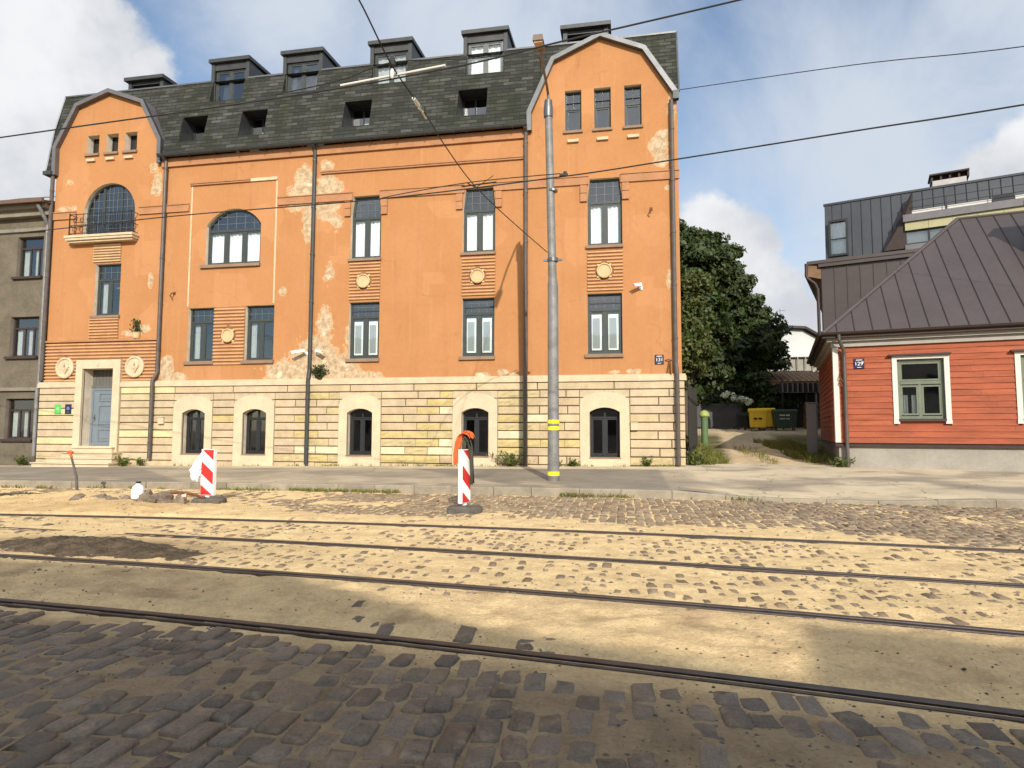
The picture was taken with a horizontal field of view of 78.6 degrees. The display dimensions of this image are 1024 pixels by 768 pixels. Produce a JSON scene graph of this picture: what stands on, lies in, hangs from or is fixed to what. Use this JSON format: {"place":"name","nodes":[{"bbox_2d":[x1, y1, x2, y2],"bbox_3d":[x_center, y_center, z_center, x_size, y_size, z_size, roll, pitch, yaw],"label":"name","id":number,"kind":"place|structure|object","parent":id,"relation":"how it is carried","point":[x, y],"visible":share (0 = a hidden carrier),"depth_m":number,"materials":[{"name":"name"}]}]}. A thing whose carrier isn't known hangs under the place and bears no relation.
{"place":"outdoors","nodes":[
{"label":"outdoors","id":0,"kind":"place"},
{"bbox_2d":[0,0,740,137],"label":"overhead wire","id":1,"kind":"object","parent":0,"point":[681,13],"visible":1,"depth_m":9.24,"materials":[{"name":"metal"}]},
{"bbox_2d":[340,64,445,86],"bbox_3d":[-1.788,-4.582,9.305,1.709,0.078,0.038,-1,-4,16],"label":"insulator rod","id":2,"kind":"object","parent":1,"relation":"attached to","point":[395,75],"visible":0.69,"depth_m":9.27,"materials":[{"name":"plastic"}]},
{"bbox_2d":[173,463,676,466],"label":"joint grass","id":3,"kind":"structure","parent":0,"point":[456,465],"depth_m":22.52,"materials":[{"name":"plant"}]},
{"bbox_2d":[0,487,1023,767],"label":"road","id":4,"kind":"structure","parent":0,"point":[926,663],"depth_m":5.37,"materials":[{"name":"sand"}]},
{"bbox_2d":[0,492,41,495],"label":"plank","id":5,"kind":"object","parent":4,"relation":"on","point":[10,494],"visible":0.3,"depth_m":14.30,"materials":[{"name":"wood"}]},
{"bbox_2d":[67,450,78,489],"bbox_3d":[-10.657,2.190,15.256,0.471,1.143,0.200,-1,-4,10],"label":"marker rod","id":6,"kind":"object","parent":4,"relation":"on","point":[70,452],"visible":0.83,"depth_m":15.25,"materials":[{"name":"metal"}]},
{"bbox_2d":[0,535,207,560],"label":"earth heap","id":7,"kind":"object","parent":4,"relation":"on","point":[87,546],"visible":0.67,"depth_m":8.18,"materials":[{"name":"soil"}]},
{"bbox_2d":[131,481,144,498],"bbox_3d":[-8.108,2.300,13.566,0.250,0.376,0.250,-1,-4,10],"label":"plastic jug","id":8,"kind":"object","parent":4,"relation":"on","point":[137,489],"visible":0.91,"depth_m":13.48,"materials":[{"name":"white plastic"}]},
{"bbox_2d":[139,493,149,501],"bbox_3d":[-7.916,2.454,13.493,0.258,0.143,0.189,14,17,18],"label":"paving stone","id":9,"kind":"object","parent":4,"relation":"on","point":[142,496],"visible":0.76,"depth_m":13.41,"materials":[{"name":"stone"}]},
{"bbox_2d":[147,496,156,502],"bbox_3d":[-7.638,2.506,13.294,0.201,0.204,0.275,17,-4,-19],"label":"paving stone","id":10,"kind":"object","parent":4,"relation":"on","point":[151,499],"visible":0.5,"depth_m":13.19,"materials":[{"name":"stone"}]},
{"bbox_2d":[157,491,173,499],"bbox_3d":[-7.477,2.453,13.483,0.219,0.217,0.299,27,5,32],"label":"paving stone","id":11,"kind":"object","parent":4,"relation":"on","point":[165,494],"visible":0.64,"depth_m":13.44,"materials":[{"name":"stone"}]},
{"bbox_2d":[172,497,186,503],"bbox_3d":[-7.005,2.487,13.175,0.291,0.175,0.213,-14,-2,1],"label":"paving stone","id":12,"kind":"object","parent":4,"relation":"on","point":[182,500],"visible":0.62,"depth_m":13.09,"materials":[{"name":"stone"}]},
{"bbox_2d":[191,497,226,503],"bbox_3d":[-6.561,2.528,13.556,0.694,0.156,0.409,0,-4,-2],"label":"beacon base","id":13,"kind":"object","parent":4,"relation":"on","point":[215,500],"visible":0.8,"depth_m":13.39,"materials":[{"name":"rubber"}]},
{"bbox_2d":[170,491,205,498],"bbox_3d":[-7.136,2.406,13.586,1.112,0.149,0.108,-1,-4,13],"label":"iron bar","id":14,"kind":"object","parent":13,"relation":"on","point":[188,493],"visible":0.78,"depth_m":13.55,"materials":[{"name":"metal"}]},
{"bbox_2d":[200,449,216,496],"bbox_3d":[-6.630,1.967,13.671,0.330,1.080,0.095,-1,-4,14],"label":"warning beacon","id":15,"kind":"object","parent":13,"relation":"on","point":[208,472],"visible":0.94,"depth_m":13.63,"materials":[{"name":"white paint"}]},
{"bbox_2d":[189,453,201,481],"bbox_3d":[-6.918,1.814,13.739,0.339,0.692,0.224,-1,-4,10],"label":"plastic bag","id":16,"kind":"object","parent":15,"relation":"attached to","point":[195,470],"visible":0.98,"depth_m":13.68,"materials":[{"name":"plastic"}]},
{"bbox_2d":[1,484,762,500],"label":"kerb grass","id":17,"kind":"structure","parent":4,"relation":"on","point":[322,490],"depth_m":16.12,"materials":[{"name":"plant"}]},
{"bbox_2d":[447,505,482,513],"bbox_3d":[-0.917,2.437,12.179,0.694,0.157,0.409,0,-4,6],"label":"beacon base","id":18,"kind":"object","parent":4,"relation":"on","point":[464,509],"visible":0.98,"depth_m":12.01,"materials":[{"name":"rubber"}]},
{"bbox_2d":[458,449,469,504],"bbox_3d":[-0.930,1.843,12.260,0.095,1.120,0.310,-2,-5,28],"label":"warning beacon","id":19,"kind":"object","parent":18,"relation":"on","point":[463,477],"visible":0.96,"depth_m":12.17,"materials":[{"name":"white paint"}]},
{"bbox_2d":[453,431,474,464],"bbox_3d":[-0.935,1.252,12.234,0.422,0.692,0.144,0,-4,2],"label":"orange cloth","id":20,"kind":"object","parent":19,"relation":"hanging from","point":[458,442],"visible":1,"depth_m":12.23,"materials":[{"name":"fabric"}]},
{"bbox_2d":[462,435,473,484],"bbox_3d":[-0.853,1.495,12.291,0.267,1.001,0.093,2,-4,-19],"label":"dark strap","id":21,"kind":"object","parent":19,"relation":"hanging from","point":[466,440],"visible":1,"depth_m":12.30,"materials":[{"name":"green fabric"}]},
{"bbox_2d":[0,598,1023,723],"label":"tram rail","id":22,"kind":"object","parent":4,"relation":"on","point":[312,632],"visible":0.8,"depth_m":4.37,"materials":[{"name":"metal"}]},
{"bbox_2d":[0,480,1023,508],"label":"kerb","id":23,"kind":"structure","parent":4,"relation":"on","point":[636,493],"depth_m":15.41,"materials":[{"name":"concrete"}]},
{"bbox_2d":[0,554,1023,636],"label":"tram rail","id":24,"kind":"object","parent":4,"relation":"on","point":[859,619],"visible":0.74,"depth_m":6.05,"materials":[{"name":"metal"}]},
{"bbox_2d":[0,527,1023,587],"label":"tram rail","id":25,"kind":"object","parent":4,"relation":"on","point":[801,572],"visible":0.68,"depth_m":7.66,"materials":[{"name":"metal"}]},
{"bbox_2d":[0,514,1023,553],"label":"tram rail","id":26,"kind":"object","parent":4,"relation":"on","point":[678,535],"visible":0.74,"depth_m":9.85,"materials":[{"name":"metal"}]},
{"bbox_2d":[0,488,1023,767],"bbox_3d":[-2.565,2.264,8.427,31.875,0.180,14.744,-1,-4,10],"label":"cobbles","id":27,"kind":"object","parent":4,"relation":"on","point":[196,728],"visible":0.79,"depth_m":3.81,"materials":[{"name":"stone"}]},
{"bbox_2d":[0,464,1023,499],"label":"pavement","id":28,"kind":"structure","parent":0,"point":[809,481],"depth_m":17.85,"materials":[{"name":"concrete"}]},
{"bbox_2d":[14,455,31,465],"bbox_3d":[-20.032,3.139,25.622,0.862,0.499,0.432,-1,-4,10],"label":"weed","id":29,"kind":"object","parent":28,"relation":"on","point":[20,461],"visible":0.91,"depth_m":25.65,"materials":[{"name":"green plant"}]},
{"bbox_2d":[113,453,133,466],"bbox_3d":[-14.979,2.934,24.054,0.920,0.556,0.312,-1,-4,10],"label":"weed","id":30,"kind":"object","parent":28,"relation":"on","point":[122,462],"visible":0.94,"depth_m":24.05,"materials":[{"name":"green plant"}]},
{"bbox_2d":[486,450,534,466],"bbox_3d":[-0.080,2.594,21.794,1.773,0.697,0.620,-1,-4,10],"label":"weed","id":31,"kind":"object","parent":28,"relation":"on","point":[511,461],"visible":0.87,"depth_m":21.86,"materials":[{"name":"green plant"}]},
{"bbox_2d":[532,34,561,480],"bbox_3d":[0.853,-2.927,15.825,0.520,11.065,3.548,-1,-4,10],"label":"street lamp","id":32,"kind":"object","parent":28,"relation":"on","point":[553,471],"visible":0.99,"depth_m":17.20,"materials":[{"name":"metal"}]},
{"bbox_2d":[275,53,540,94],"bbox_3d":[-0.507,-6.310,12.030,2.641,3.706,7.104,-3,-5,39],"label":"overhead wire","id":33,"kind":"object","parent":32,"relation":"attached to","point":[403,61],"visible":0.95,"depth_m":9.63,"materials":[{"name":"metal"}]},
{"bbox_2d":[358,0,546,251],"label":"overhead wire","id":34,"kind":"object","parent":32,"relation":"attached to","point":[432,124],"visible":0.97,"depth_m":10.79,"materials":[{"name":"metal"}]},
{"bbox_2d":[389,56,395,78],"bbox_3d":[-1.748,-4.615,9.132,0.110,0.320,0.105,-1,-4,10],"label":"wire hanger","id":35,"kind":"object","parent":34,"relation":"hanging from","point":[392,60],"visible":0.98,"depth_m":9.11,"materials":[{"name":"plastic"}]},
{"bbox_2d":[412,97,426,118],"bbox_3d":[-1.505,-4.514,10.259,0.115,0.130,0.756,-1,-4,10],"label":"strain insulator","id":36,"kind":"object","parent":34,"relation":"attached to","point":[416,102],"visible":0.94,"depth_m":10.11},
{"bbox_2d":[568,457,579,466],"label":"weed","id":37,"kind":"object","parent":28,"relation":"on","point":[572,463],"visible":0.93,"depth_m":21.59,"materials":[{"name":"green plant"}]},
{"bbox_2d":[641,455,651,466],"bbox_3d":[4.566,2.632,21.196,0.494,0.424,0.331,-1,-4,10],"label":"weed","id":38,"kind":"object","parent":28,"relation":"on","point":[646,463],"visible":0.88,"depth_m":21.24,"materials":[{"name":"green plant"}]},
{"bbox_2d":[686,449,708,465],"bbox_3d":[6.188,2.524,21.327,1.001,0.626,0.399,-1,-4,10],"label":"weed","id":39,"kind":"object","parent":28,"relation":"on","point":[694,459],"visible":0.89,"depth_m":21.32,"materials":[{"name":"green plant"}]},
{"bbox_2d":[685,438,835,464],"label":"grass","id":40,"kind":"structure","parent":28,"relation":"on","point":[787,446],"depth_m":24.43,"materials":[{"name":"plant"}]},
{"bbox_2d":[828,456,854,466],"bbox_3d":[10.826,2.592,20.440,0.918,0.491,0.465,-1,-4,10],"label":"weed","id":41,"kind":"object","parent":28,"relation":"on","point":[839,462],"visible":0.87,"depth_m":20.50,"materials":[{"name":"green plant"}]},
{"bbox_2d":[0,104,1023,234],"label":"overhead wire","id":42,"kind":"object","parent":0,"point":[566,175],"visible":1,"depth_m":10.99,"materials":[{"name":"metal"}]},
{"bbox_2d":[382,173,559,197],"bbox_3d":[-0.869,-3.786,11.899,3.704,0.141,0.121,-1,-4,19],"label":"overhead wire","id":43,"kind":"object","parent":42,"relation":"attached to","point":[471,182],"visible":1,"depth_m":11.92,"materials":[{"name":"metal"}]},
{"bbox_2d":[461,176,495,186],"bbox_3d":[-0.488,-4.103,12.560,0.706,0.886,1.717,-1,-4,10],"label":"wire hanger","id":44,"kind":"object","parent":42,"relation":"hanging from","point":[479,184],"visible":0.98,"depth_m":11.81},
{"bbox_2d":[0,0,1023,331],"label":"sky","id":45,"kind":"structure","parent":0,"point":[770,199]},
{"bbox_2d":[685,427,834,464],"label":"alley track","id":46,"kind":"structure","parent":0,"point":[725,439],"depth_m":31.16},
{"bbox_2d":[687,384,697,457],"bbox_3d":[7.306,1.593,25.197,0.072,3.148,6.866,-1,-4,19],"label":"board fence","id":47,"kind":"object","parent":46,"relation":"on","point":[692,420],"visible":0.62,"depth_m":24.05,"materials":[{"name":"wood"}]},
{"bbox_2d":[680,268,718,440],"bbox_3d":[8.780,-1.334,31.720,3.401,9.149,4.032,-1,-4,10],"label":"young tree","id":48,"kind":"object","parent":46,"relation":"on","point":[696,341],"visible":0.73,"depth_m":31.08,"materials":[{"name":"green plant"}]},
{"bbox_2d":[699,410,709,446],"bbox_3d":[8.867,2.121,28.809,0.480,1.830,0.480,-1,-4,10],"label":"service post","id":49,"kind":"object","parent":46,"relation":"on","point":[704,415],"visible":0.96,"depth_m":28.69,"materials":[{"name":"metal"}]},
{"bbox_2d":[697,383,735,427],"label":"shrub","id":50,"kind":"object","parent":46,"relation":"on","point":[706,399],"visible":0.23,"depth_m":43.15,"materials":[{"name":"green plant"}]},
{"bbox_2d":[679,218,757,397],"bbox_3d":[10.039,-3.143,36.232,8.126,13.239,7.973,-1,-4,10],"label":"broadleaf tree","id":51,"kind":"object","parent":46,"relation":"on","point":[703,250],"visible":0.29,"depth_m":34.19,"materials":[{"name":"green plant"}]},
{"bbox_2d":[697,403,742,428],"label":"slat fence","id":52,"kind":"object","parent":46,"relation":"on","point":[725,416],"visible":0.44,"depth_m":42.62,"materials":[{"name":"wood"}]},
{"bbox_2d":[715,390,753,428],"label":"flowering shrub","id":53,"kind":"object","parent":46,"relation":"on","point":[747,400],"visible":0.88,"depth_m":42.63,"materials":[{"name":"white plant"}]},
{"bbox_2d":[736,413,747,429],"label":"waste container","id":54,"kind":"object","parent":46,"relation":"on","point":[741,419],"visible":0.94,"depth_m":40.92,"materials":[{"name":"black plastic"}]},
{"bbox_2d":[709,369,800,428],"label":"shrub","id":55,"kind":"object","parent":46,"relation":"on","point":[754,389],"visible":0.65,"depth_m":43.03,"materials":[{"name":"green plant"}]},
{"bbox_2d":[747,408,766,430],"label":"waste container","id":56,"kind":"object","parent":46,"relation":"on","point":[757,417],"visible":1,"depth_m":40.24,"materials":[{"name":"yellow plastic"}]},
{"bbox_2d":[758,408,774,429],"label":"waste container","id":57,"kind":"object","parent":46,"relation":"on","point":[769,421],"visible":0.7,"depth_m":41.04,"materials":[{"name":"yellow plastic"}]},
{"bbox_2d":[771,409,797,430],"bbox_3d":[17.575,2.325,40.368,1.500,1.390,1.050,-1,-4,15],"label":"waste container","id":58,"kind":"object","parent":46,"relation":"on","point":[784,417],"visible":1,"depth_m":39.96,"materials":[{"name":"green plastic"}]},
{"bbox_2d":[773,383,819,428],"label":"carport","id":59,"kind":"object","parent":46,"relation":"on","point":[806,392],"visible":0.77,"depth_m":41.82,"materials":[{"name":"metal"}]},
{"bbox_2d":[805,402,817,453],"bbox_3d":[11.642,1.862,24.274,0.420,2.290,0.500,-2,-5,23],"label":"meter cabinet","id":60,"kind":"object","parent":46,"relation":"on","point":[811,423],"visible":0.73,"depth_m":24.08,"materials":[{"name":"metal"}]},
{"bbox_2d":[803,403,820,427],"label":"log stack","id":61,"kind":"object","parent":46,"relation":"on","point":[804,411],"visible":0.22,"depth_m":41.89,"materials":[{"name":"wood"}]},
{"bbox_3d":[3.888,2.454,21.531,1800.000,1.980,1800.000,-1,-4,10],"label":"ground","id":62,"kind":"structure","parent":0,"visible":0},
{"bbox_2d":[0,197,54,464],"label":"stucco house","id":63,"kind":"structure","parent":62,"relation":"on","point":[22,267],"depth_m":26.53,"materials":[{"name":"grey"}]},
{"bbox_2d":[7,399,33,438],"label":"window","id":64,"kind":"structure","parent":63,"relation":"in","point":[27,422],"depth_m":26.41,"materials":[{"name":"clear glass"}]},
{"bbox_2d":[12,317,38,355],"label":"window","id":65,"kind":"structure","parent":63,"relation":"in","point":[32,339],"depth_m":26.67,"materials":[{"name":"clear glass"}]},
{"bbox_2d":[20,237,43,275],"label":"window","id":66,"kind":"structure","parent":63,"relation":"in","point":[28,259],"depth_m":26.91,"materials":[{"name":"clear glass"}]},
{"bbox_2d":[30,20,685,466],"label":"apartment house","id":67,"kind":"structure","parent":62,"relation":"on","point":[420,322],"depth_m":23.87,"materials":[{"name":"orange paint"}]},
{"bbox_2d":[54,404,60,413],"bbox_3d":[-18.575,1.030,25.596,0.300,0.400,0.019,-1,-4,10],"label":"wall plaque","id":68,"kind":"object","parent":67,"relation":"attached to","point":[57,408],"depth_m":25.59,"materials":[{"name":"green plastic"}]},
{"bbox_2d":[65,404,71,413],"bbox_3d":[-18.093,1.024,25.510,0.300,0.400,0.019,-1,-4,10],"label":"wall plaque","id":69,"kind":"object","parent":67,"relation":"attached to","point":[68,407],"depth_m":25.50,"materials":[{"name":"blue plastic"}]},
{"bbox_2d":[89,370,112,445],"bbox_3d":[-16.698,0.962,25.725,1.470,3.140,0.183,-1,-4,10],"label":"entrance door","id":70,"kind":"structure","parent":67,"relation":"in","point":[101,397],"depth_m":25.79,"materials":[{"name":"wood"}]},
{"bbox_2d":[89,264,120,317],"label":"window","id":71,"kind":"structure","parent":67,"relation":"in","point":[108,274],"depth_m":25.91,"materials":[{"name":"glass"}]},
{"bbox_2d":[86,185,134,233],"bbox_3d":[-16.661,-7.229,26.147,2.420,2.240,0.070,-1,-4,10],"label":"arched window","id":72,"kind":"structure","parent":67,"relation":"in","point":[111,198],"depth_m":26.16,"materials":[{"name":"glass"}]},
{"bbox_2d":[130,318,141,338],"bbox_3d":[-15.168,-2.233,25.250,0.675,0.819,0.369,-1,-4,10],"label":"potted plant","id":73,"kind":"object","parent":67,"relation":"on","point":[135,334],"visible":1,"depth_m":25.17,"materials":[{"name":"green plant"}]},
{"bbox_2d":[180,410,204,454],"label":"basement window","id":74,"kind":"structure","parent":67,"relation":"in","point":[198,419],"depth_m":24.74,"materials":[{"name":"black paint"}]},
{"bbox_2d":[183,308,214,364],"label":"window","id":75,"kind":"structure","parent":67,"relation":"in","point":[204,317],"depth_m":24.98,"materials":[{"name":"grey paint"}]},
{"bbox_2d":[194,124,205,139],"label":"roof window","id":76,"kind":"structure","parent":67,"relation":"in","point":[199,130],"depth_m":26.61,"materials":[{"name":"glass"}]},
{"bbox_2d":[199,210,260,268],"bbox_3d":[-11.118,-5.794,24.952,2.600,2.378,0.413,-1,-4,10],"label":"window","id":77,"kind":"structure","parent":67,"relation":"in","point":[236,235],"depth_m":25.04,"materials":[{"name":"glass"}]},
{"bbox_2d":[240,409,265,455],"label":"basement window","id":78,"kind":"structure","parent":67,"relation":"in","point":[257,452],"depth_m":24.27,"materials":[{"name":"black paint"}]},
{"bbox_2d":[240,306,273,363],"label":"window","id":79,"kind":"structure","parent":67,"relation":"in","point":[262,315],"depth_m":24.53,"materials":[{"name":"grey paint"}]},
{"bbox_2d":[251,118,265,134],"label":"roof window","id":80,"kind":"structure","parent":67,"relation":"in","point":[258,125],"depth_m":26.14,"materials":[{"name":"glass"}]},
{"bbox_2d":[310,364,328,379],"bbox_3d":[-7.323,-0.468,23.578,0.909,0.598,0.417,-1,-4,10],"label":"weed","id":81,"kind":"object","parent":67,"relation":"on","point":[318,372],"visible":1,"depth_m":23.57,"materials":[{"name":"green plant"}]},
{"bbox_2d":[345,409,371,456],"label":"basement window","id":82,"kind":"structure","parent":67,"relation":"in","point":[362,453],"depth_m":23.52,"materials":[{"name":"black paint"}]},
{"bbox_2d":[352,108,370,125],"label":"roof window","id":83,"kind":"structure","parent":67,"relation":"in","point":[361,116],"depth_m":25.33,"materials":[{"name":"glass"}]},
{"bbox_2d":[345,302,379,361],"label":"window","id":84,"kind":"structure","parent":67,"relation":"in","point":[365,312],"depth_m":23.75,"materials":[{"name":"grey paint"}]},
{"bbox_2d":[348,196,380,261],"bbox_3d":[-5.566,-5.931,23.967,1.320,2.550,0.402,-1,-4,10],"label":"window","id":85,"kind":"structure","parent":67,"relation":"in","point":[366,239],"depth_m":24.07,"materials":[{"name":"glass"}]},
{"bbox_2d":[463,97,486,115],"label":"roof window","id":86,"kind":"structure","parent":67,"relation":"in","point":[474,106],"depth_m":24.49,"materials":[{"name":"glass"}]},
{"bbox_2d":[463,408,488,457],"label":"basement window","id":87,"kind":"structure","parent":67,"relation":"in","point":[476,454],"depth_m":22.73,"materials":[{"name":"black paint"}]},
{"bbox_2d":[458,298,494,359],"bbox_3d":[-1.254,-2.010,22.859,1.340,2.278,0.320,-1,-4,10],"label":"window","id":88,"kind":"structure","parent":67,"relation":"in","point":[480,331],"depth_m":22.96,"materials":[{"name":"glass"}]},
{"bbox_2d":[460,188,495,255],"bbox_3d":[-1.215,-6.001,23.190,1.320,2.550,0.404,-1,-4,10],"label":"window","id":89,"kind":"structure","parent":67,"relation":"in","point":[479,213],"depth_m":23.29,"materials":[{"name":"glass"}]},
{"bbox_2d":[563,92,582,133],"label":"gable window","id":90,"kind":"structure","parent":67,"relation":"in","point":[573,110],"depth_m":22.91,"materials":[{"name":"grey paint"}]},
{"bbox_2d":[592,89,611,131],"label":"gable window","id":91,"kind":"structure","parent":67,"relation":"in","point":[602,107],"depth_m":22.71,"materials":[{"name":"grey paint"}]},
{"bbox_2d":[586,179,622,248],"bbox_3d":[3.297,-6.083,22.381,1.320,2.550,0.401,-1,-4,10],"label":"window","id":92,"kind":"structure","parent":67,"relation":"in","point":[604,196],"depth_m":22.48,"materials":[{"name":"glass"}]},
{"bbox_2d":[585,293,623,357],"bbox_3d":[3.244,-2.062,22.053,1.340,2.278,0.320,-1,-4,10],"label":"window","id":93,"kind":"structure","parent":67,"relation":"in","point":[606,332],"depth_m":22.15,"materials":[{"name":"glass"}]},
{"bbox_2d":[589,408,620,458],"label":"basement window","id":94,"kind":"structure","parent":67,"relation":"in","point":[605,455],"depth_m":21.90,"materials":[{"name":"black paint"}]},
{"bbox_2d":[623,86,642,128],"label":"gable window","id":95,"kind":"structure","parent":67,"relation":"in","point":[638,105],"depth_m":22.52,"materials":[{"name":"grey paint"}]},
{"bbox_2d":[630,422,637,429],"bbox_3d":[4.180,1.443,21.412,0.260,0.280,0.152,-1,-4,10],"label":"wall box","id":96,"kind":"object","parent":67,"relation":"attached to","point":[634,425],"visible":1,"depth_m":21.35,"materials":[{"name":"metal"}]},
{"bbox_2d":[655,355,663,363],"bbox_3d":[5.071,-0.842,21.539,0.300,0.330,0.026,-1,-4,10],"label":"house number sign","id":97,"kind":"object","parent":67,"relation":"attached to","point":[659,359],"visible":1,"depth_m":21.53,"materials":[{"name":"blue metal"}]},
{"bbox_2d":[680,46,1023,89],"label":"overhead wire","id":98,"kind":"object","parent":67,"relation":"attached to","point":[863,63],"visible":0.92,"depth_m":19.37,"materials":[{"name":"metal"}]},
{"bbox_2d":[703,293,792,394],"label":"broadleaf tree","id":99,"kind":"object","parent":62,"relation":"on","point":[759,343],"visible":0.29,"depth_m":44.19,"materials":[{"name":"green plant"}]},
{"bbox_2d":[755,371,819,405],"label":"tiled shed","id":100,"kind":"structure","parent":62,"relation":"on","point":[795,377],"depth_m":44.73,"materials":[{"name":"tile"}]},
{"bbox_2d":[767,310,817,380],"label":"white house","id":101,"kind":"structure","parent":62,"relation":"on","point":[801,340],"depth_m":51.99,"materials":[{"name":"paint"}]},
{"bbox_2d":[804,168,1023,442],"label":"modern building","id":102,"kind":"structure","parent":62,"relation":"on","point":[871,242],"depth_m":30.35,"materials":[{"name":"black paint"}]},
{"bbox_2d":[828,218,848,256],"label":"window","id":103,"kind":"structure","parent":102,"relation":"in","point":[837,232],"depth_m":31.58,"materials":[{"name":"glass"}]},
{"bbox_2d":[905,226,945,244],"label":"ribbon window","id":104,"kind":"structure","parent":102,"relation":"in","point":[922,235],"depth_m":29.47,"materials":[{"name":"glass"}]},
{"bbox_2d":[806,201,1023,471],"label":"wooden house","id":105,"kind":"structure","parent":62,"relation":"on","point":[931,331],"depth_m":20.29,"materials":[{"name":"red paint"}]},
{"bbox_2d":[854,358,863,368],"bbox_3d":[11.458,-0.675,20.655,0.300,0.330,0.026,-2,-5,23],"label":"house number sign","id":106,"kind":"object","parent":105,"relation":"attached to","point":[858,363],"visible":1,"depth_m":20.65,"materials":[{"name":"blue metal"}]},
{"bbox_2d":[888,352,952,423],"bbox_3d":[13.033,0.152,20.008,1.700,2.240,0.391,-2,-5,23],"label":"window","id":107,"kind":"structure","parent":105,"relation":"in","point":[900,401],"depth_m":20.02,"materials":[{"name":"green paint"}]},
{"bbox_2d":[1010,349,1023,423],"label":"window","id":108,"kind":"structure","parent":105,"relation":"in","point":[1018,353],"depth_m":18.95,"materials":[{"name":"green paint"}]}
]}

